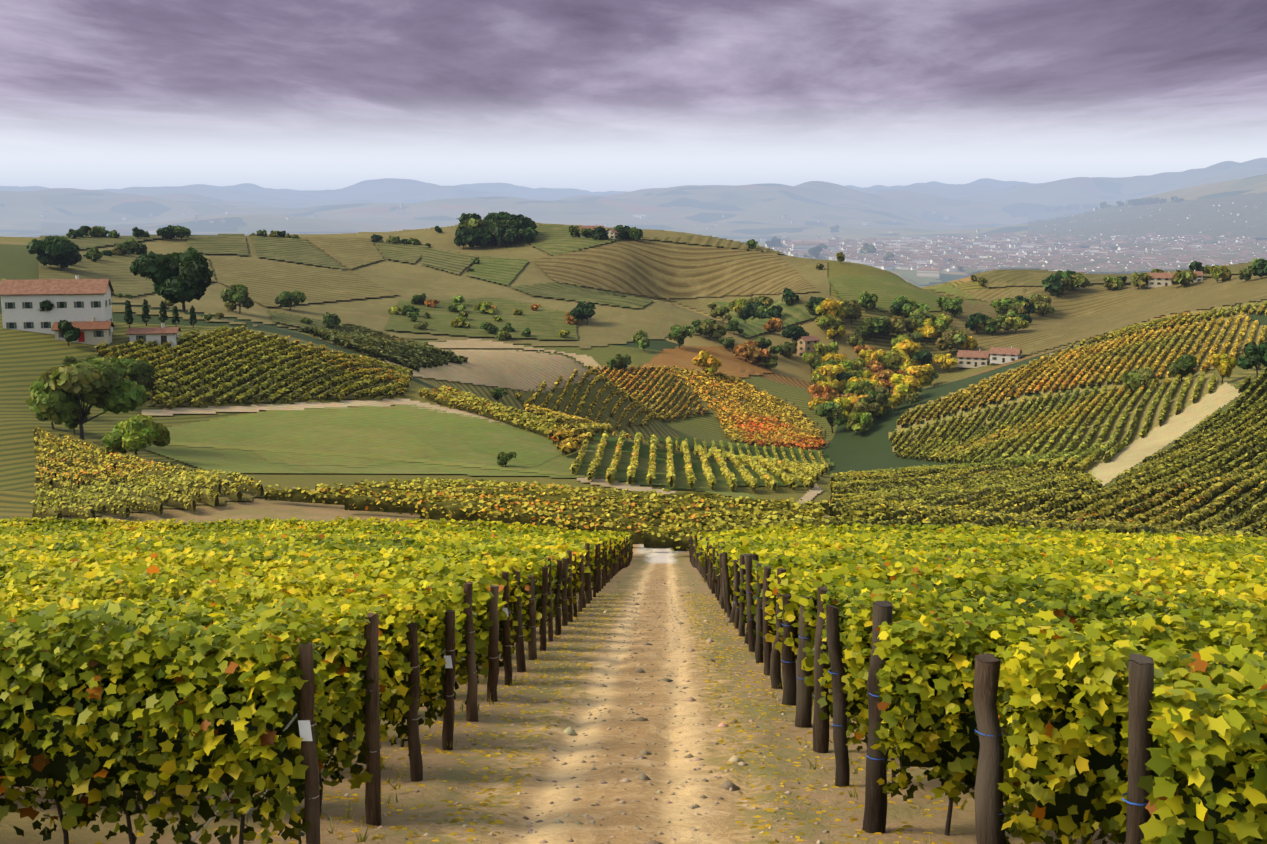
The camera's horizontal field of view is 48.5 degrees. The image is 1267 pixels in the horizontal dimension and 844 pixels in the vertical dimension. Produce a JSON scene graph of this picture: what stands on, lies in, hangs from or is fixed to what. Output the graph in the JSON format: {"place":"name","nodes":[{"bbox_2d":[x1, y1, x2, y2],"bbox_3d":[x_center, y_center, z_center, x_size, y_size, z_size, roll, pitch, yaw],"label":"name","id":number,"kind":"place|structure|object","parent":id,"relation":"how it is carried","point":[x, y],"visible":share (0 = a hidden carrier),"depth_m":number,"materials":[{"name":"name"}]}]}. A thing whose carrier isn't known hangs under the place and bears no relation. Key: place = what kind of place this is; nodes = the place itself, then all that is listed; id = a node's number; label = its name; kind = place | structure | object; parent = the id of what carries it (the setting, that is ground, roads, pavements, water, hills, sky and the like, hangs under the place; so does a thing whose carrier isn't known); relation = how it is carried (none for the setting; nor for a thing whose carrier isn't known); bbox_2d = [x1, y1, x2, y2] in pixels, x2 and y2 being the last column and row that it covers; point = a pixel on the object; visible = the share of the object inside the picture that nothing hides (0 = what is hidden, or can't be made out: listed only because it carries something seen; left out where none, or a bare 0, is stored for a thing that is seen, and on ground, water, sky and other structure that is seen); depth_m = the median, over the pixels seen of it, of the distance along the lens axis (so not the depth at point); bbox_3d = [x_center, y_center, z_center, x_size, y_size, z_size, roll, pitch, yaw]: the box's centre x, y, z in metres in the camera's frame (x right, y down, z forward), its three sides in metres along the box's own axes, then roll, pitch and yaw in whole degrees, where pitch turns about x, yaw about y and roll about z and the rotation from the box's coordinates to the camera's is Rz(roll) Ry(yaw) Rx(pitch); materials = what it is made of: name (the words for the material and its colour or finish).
{"place":"outdoors","nodes":[
{"label":"outdoors","id":0,"kind":"place"},
{"bbox_2d":[40,222,191,248],"bbox_3d":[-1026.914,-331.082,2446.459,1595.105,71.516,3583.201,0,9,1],"label":"field","id":1,"kind":"structure","parent":0,"point":[84,242],"depth_m":829.04,"materials":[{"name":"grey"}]},
{"bbox_2d":[40,253,215,295],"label":"field","id":2,"kind":"structure","parent":0,"point":[115,270],"depth_m":623.69,"materials":[{"name":"plant"}]},
{"bbox_2d":[186,234,249,254],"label":"field","id":3,"kind":"structure","parent":0,"point":[223,244],"depth_m":810.15,"materials":[{"name":"plant"}]},
{"bbox_2d":[249,234,345,268],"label":"field","id":4,"kind":"structure","parent":0,"point":[298,250],"depth_m":801.50,"materials":[{"name":"green plant"}]},
{"bbox_2d":[210,256,398,306],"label":"field","id":5,"kind":"structure","parent":0,"point":[266,283],"depth_m":697.00,"materials":[{"name":"plant"}]},
{"bbox_2d":[267,310,380,330],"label":"field","id":6,"kind":"structure","parent":0,"point":[290,319],"depth_m":580.01,"materials":[{"name":"green plant"}]},
{"bbox_2d":[142,399,511,426],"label":"track","id":7,"kind":"structure","parent":0,"point":[258,407],"depth_m":264.75,"materials":[{"name":"beige soil"}]},
{"bbox_2d":[304,237,383,268],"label":"field","id":8,"kind":"structure","parent":0,"point":[350,253],"depth_m":820.40,"materials":[{"name":"plant"}]},
{"bbox_2d":[375,240,428,262],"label":"field","id":9,"kind":"structure","parent":0,"point":[408,252],"depth_m":827.32,"materials":[{"name":"plant"}]},
{"bbox_2d":[422,248,477,274],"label":"field","id":10,"kind":"structure","parent":0,"point":[454,262],"depth_m":798.95,"materials":[{"name":"plant"}]},
{"bbox_2d":[145,404,763,498],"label":"meadow","id":11,"kind":"structure","parent":0,"point":[435,430],"depth_m":232.39,"materials":[{"name":"green plant"}]},
{"bbox_2d":[168,441,584,476],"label":"meadow track","id":12,"kind":"structure","parent":11,"relation":"on","point":[323,453],"depth_m":219.86,"materials":[{"name":"beige soil"}]},
{"bbox_2d":[443,418,561,465],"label":"grass field","id":13,"kind":"structure","parent":11,"relation":"on","point":[495,439],"depth_m":246.13,"materials":[{"name":"green plant"}]},
{"bbox_2d":[383,298,577,339],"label":"field","id":14,"kind":"structure","parent":0,"point":[541,322],"depth_m":641.15,"materials":[{"name":"green plant"}]},
{"bbox_2d":[466,256,528,285],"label":"field","id":15,"kind":"structure","parent":0,"point":[504,271],"depth_m":774.11,"materials":[{"name":"green plant"}]},
{"bbox_2d":[530,225,619,255],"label":"field","id":16,"kind":"structure","parent":0,"point":[555,240],"depth_m":832.38,"materials":[{"name":"green plant"}]},
{"bbox_2d":[511,282,653,307],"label":"field","id":17,"kind":"structure","parent":0,"point":[555,290],"depth_m":715.44,"materials":[{"name":"green plant"}]},
{"bbox_2d":[0,158,1266,843],"bbox_3d":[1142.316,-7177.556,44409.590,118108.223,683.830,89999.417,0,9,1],"label":"ground terrain","id":18,"kind":"structure","parent":0,"point":[984,206],"depth_m":143.64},
{"bbox_2d":[35,430,283,518],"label":"ground","id":19,"kind":"structure","parent":18,"relation":"on","point":[246,496],"depth_m":146.13,"materials":[{"name":"brown soil"}]},
{"bbox_2d":[32,428,263,519],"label":"vineyard rows","id":20,"kind":"object","parent":19,"relation":"on","point":[191,505],"visible":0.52,"depth_m":151.47,"materials":[{"name":"green plant"}]},
{"bbox_2d":[92,327,412,405],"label":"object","id":21,"kind":"structure","parent":18,"relation":"on","point":[149,402],"depth_m":276.68,"materials":[{"name":"green plant"}]},
{"bbox_2d":[97,327,412,407],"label":"vineyard rows","id":22,"kind":"object","parent":18,"relation":"on","point":[103,353],"depth_m":281.14,"materials":[{"name":"green plant"}]},
{"bbox_2d":[39,223,831,348],"bbox_3d":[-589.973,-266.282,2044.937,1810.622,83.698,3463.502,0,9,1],"label":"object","id":23,"kind":"object","parent":18,"relation":"on","point":[607,324],"visible":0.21,"depth_m":710.67,"materials":[{"name":"green plant"}]},
{"bbox_2d":[319,323,439,370],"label":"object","id":24,"kind":"structure","parent":23,"relation":"on","point":[356,324],"depth_m":578.84,"materials":[{"name":"green plant"}]},
{"bbox_2d":[300,323,466,369],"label":"vineyard rows","id":25,"kind":"object","parent":23,"relation":"on","point":[357,348],"depth_m":382.78,"materials":[{"name":"green plant"}]},
{"bbox_2d":[420,388,553,436],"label":"vineyard rows","id":26,"kind":"object","parent":18,"relation":"on","point":[485,414],"visible":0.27,"depth_m":269.28,"materials":[{"name":"plant"}]},
{"bbox_2d":[381,339,608,392],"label":"bare field","id":27,"kind":"structure","parent":18,"relation":"on","point":[519,369],"depth_m":421.44,"materials":[{"name":"beige soil"}]},
{"bbox_2d":[69,578,1038,843],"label":"fallen leaves","id":28,"kind":"object","parent":18,"relation":"on","point":[511,754],"visible":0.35,"depth_m":19.20,"materials":[{"name":"yellow plant"}]},
{"bbox_2d":[324,578,888,843],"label":"path stones","id":29,"kind":"object","parent":18,"relation":"on","point":[727,784],"visible":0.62,"depth_m":19.51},
{"bbox_2d":[515,365,713,442],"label":"vine field knoll","id":30,"kind":"structure","parent":18,"relation":"on","point":[566,399],"depth_m":432.05,"materials":[{"name":"green plant"}]},
{"bbox_2d":[516,364,706,455],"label":"vineyard rows","id":31,"kind":"object","parent":30,"relation":"on","point":[586,375],"visible":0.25,"depth_m":431.47,"materials":[{"name":"plant"}]},
{"bbox_2d":[1,202,1266,367],"bbox_3d":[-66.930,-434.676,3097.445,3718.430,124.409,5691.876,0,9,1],"label":"building walls","id":32,"kind":"structure","parent":18,"relation":"on","point":[18,315],"depth_m":834.15,"materials":[{"name":"white paint"}]},
{"bbox_2d":[5,231,1200,366],"bbox_3d":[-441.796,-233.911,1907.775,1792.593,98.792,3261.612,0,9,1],"label":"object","id":33,"kind":"structure","parent":32,"relation":"in","point":[11,325],"depth_m":287.24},
{"bbox_2d":[0,198,1266,357],"bbox_3d":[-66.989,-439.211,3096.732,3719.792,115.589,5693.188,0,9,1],"label":"buildings","id":34,"kind":"structure","parent":32,"relation":"on","point":[56,287],"depth_m":2321.00,"materials":[{"name":"white"}]},
{"bbox_2d":[25,196,1266,465],"bbox_3d":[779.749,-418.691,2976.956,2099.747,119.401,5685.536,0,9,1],"label":"trees","id":35,"kind":"object","parent":18,"relation":"on","point":[99,382],"depth_m":626.84,"materials":[{"name":"green plant"}]},
{"bbox_2d":[30,300,1266,550],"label":"vineyard leaves","id":36,"kind":"object","parent":18,"relation":"on","point":[1066,358],"visible":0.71,"depth_m":266.79,"materials":[{"name":"green plant"}]},
{"bbox_2d":[564,433,833,488],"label":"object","id":37,"kind":"structure","parent":18,"relation":"on","point":[678,463],"depth_m":255.26,"materials":[{"name":"green plant"}]},
{"bbox_2d":[572,434,829,491],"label":"vineyard rows","id":38,"kind":"object","parent":37,"relation":"on","point":[712,484],"visible":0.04,"depth_m":221.31,"materials":[{"name":"green plant"}]},
{"bbox_2d":[577,477,822,503],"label":"dirt road","id":39,"kind":"structure","parent":18,"relation":"on","point":[811,494],"depth_m":203.04,"materials":[{"name":"beige soil"}]},
{"bbox_2d":[637,344,772,376],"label":"rust field","id":40,"kind":"structure","parent":18,"relation":"on","point":[684,356],"depth_m":608.42,"materials":[{"name":"brown soil"}]},
{"bbox_2d":[298,531,1153,843],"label":"vineyard posts","id":41,"kind":"object","parent":18,"relation":"on","point":[784,663],"visible":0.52,"depth_m":16.53,"materials":[{"name":"brown wood"}]},
{"bbox_2d":[191,582,555,841],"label":"tags","id":42,"kind":"object","parent":41,"relation":"attached to","point":[305,730],"visible":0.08,"depth_m":11.84,"materials":[{"name":"white plastic"}]},
{"bbox_2d":[0,516,1266,843],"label":"vineyard","id":43,"kind":"object","parent":41,"relation":"attached to","point":[142,662],"depth_m":13.59,"materials":[{"name":"green plant"}]},
{"bbox_2d":[286,573,1178,843],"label":"ties","id":44,"kind":"object","parent":41,"relation":"attached to","point":[1007,734],"visible":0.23,"depth_m":14.35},
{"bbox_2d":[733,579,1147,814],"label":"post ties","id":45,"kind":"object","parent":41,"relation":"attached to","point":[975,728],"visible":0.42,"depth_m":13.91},
{"bbox_2d":[668,366,824,445],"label":"vineyard rows","id":46,"kind":"object","parent":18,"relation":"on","point":[812,432],"visible":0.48,"depth_m":527.57,"materials":[{"name":"plant"}]},
{"bbox_2d":[729,413,828,449],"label":"vineyard rows","id":47,"kind":"object","parent":18,"relation":"on","point":[772,422],"visible":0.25,"depth_m":485.12,"materials":[{"name":"plant"}]},
{"bbox_2d":[829,473,1073,520],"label":"ground","id":48,"kind":"structure","parent":18,"relation":"on","point":[1037,502],"depth_m":176.86,"materials":[{"name":"green"}]},
{"bbox_2d":[829,462,1092,534],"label":"vineyard rows","id":49,"kind":"object","parent":18,"relation":"on","point":[838,504],"visible":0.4,"depth_m":175.38,"materials":[{"name":"green plant"}]},
{"bbox_2d":[889,373,1221,473],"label":"vineyard rows","id":50,"kind":"object","parent":18,"relation":"on","point":[1170,413],"visible":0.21,"depth_m":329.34,"materials":[{"name":"green plant"}]},
{"bbox_2d":[897,313,1266,427],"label":"vineyard rows","id":51,"kind":"object","parent":18,"relation":"on","point":[1233,340],"visible":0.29,"depth_m":443.89,"materials":[{"name":"green plant"}]},
{"bbox_2d":[1088,382,1241,485],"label":"dry grass strip","id":52,"kind":"object","parent":18,"relation":"on","point":[1165,433],"depth_m":278.00,"materials":[{"name":"beige plant"}]},
{"bbox_2d":[1069,369,1266,527],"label":"ground","id":53,"kind":"structure","parent":18,"relation":"on","point":[1224,408],"depth_m":242.66,"materials":[{"name":"brown soil"}]},
{"bbox_2d":[1066,368,1266,537],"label":"vineyard rows","id":54,"kind":"object","parent":53,"relation":"on","point":[1225,488],"visible":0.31,"depth_m":175.54,"materials":[{"name":"green plant"}]},
{"bbox_2d":[1071,304,1266,347],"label":"vineyard rows","id":55,"kind":"object","parent":18,"relation":"on","point":[1089,342],"visible":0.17,"depth_m":542.74,"materials":[{"name":"green plant"}]},
{"bbox_2d":[0,0,1266,191],"label":"sky","id":56,"kind":"structure","parent":0,"point":[589,95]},
{"bbox_2d":[533,240,818,298],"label":"field","id":57,"kind":"structure","parent":0,"point":[656,269],"depth_m":805.23,"materials":[{"name":"brown plant"}]},
{"bbox_2d":[641,236,811,255],"bbox_3d":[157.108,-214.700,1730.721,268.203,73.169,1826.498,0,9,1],"label":"field","id":58,"kind":"structure","parent":0,"point":[711,240],"depth_m":849.20,"materials":[{"name":"green plant"}]},
{"bbox_2d":[712,299,821,336],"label":"field","id":59,"kind":"structure","parent":0,"point":[792,313],"depth_m":706.65,"materials":[{"name":"green plant"}]},
{"bbox_2d":[828,273,976,312],"bbox_3d":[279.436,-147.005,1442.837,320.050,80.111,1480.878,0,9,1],"label":"field","id":60,"kind":"structure","parent":0,"point":[887,289],"depth_m":744.53,"materials":[{"name":"green plant"}]},
{"bbox_2d":[938,274,1266,364],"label":"field ridge","id":61,"kind":"structure","parent":0,"point":[1092,310],"depth_m":704.21,"materials":[{"name":"beige soil"}]},
{"bbox_2d":[1110,303,1266,334],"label":"vineyard rows","id":62,"kind":"object","parent":61,"relation":"on","point":[1226,308],"visible":0.21,"depth_m":545.63,"materials":[{"name":"green plant"}]},
{"bbox_2d":[953,240,1266,286],"bbox_3d":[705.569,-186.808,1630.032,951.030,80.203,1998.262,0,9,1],"label":"field","id":63,"kind":"structure","parent":0,"point":[1012,277],"depth_m":2050.49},
{"bbox_2d":[1028,192,1266,248],"bbox_3d":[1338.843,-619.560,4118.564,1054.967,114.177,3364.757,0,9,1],"label":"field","id":64,"kind":"structure","parent":0,"point":[1130,221],"depth_m":3134.37,"materials":[{"name":"grey"}]},
{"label":"field vines","id":65,"kind":"object","parent":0,"visible":0},
{"bbox_2d":[264,478,828,550],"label":"vineyard rows","id":66,"kind":"object","parent":65,"relation":"on","point":[649,540],"visible":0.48,"depth_m":139.29,"materials":[{"name":"plant"}]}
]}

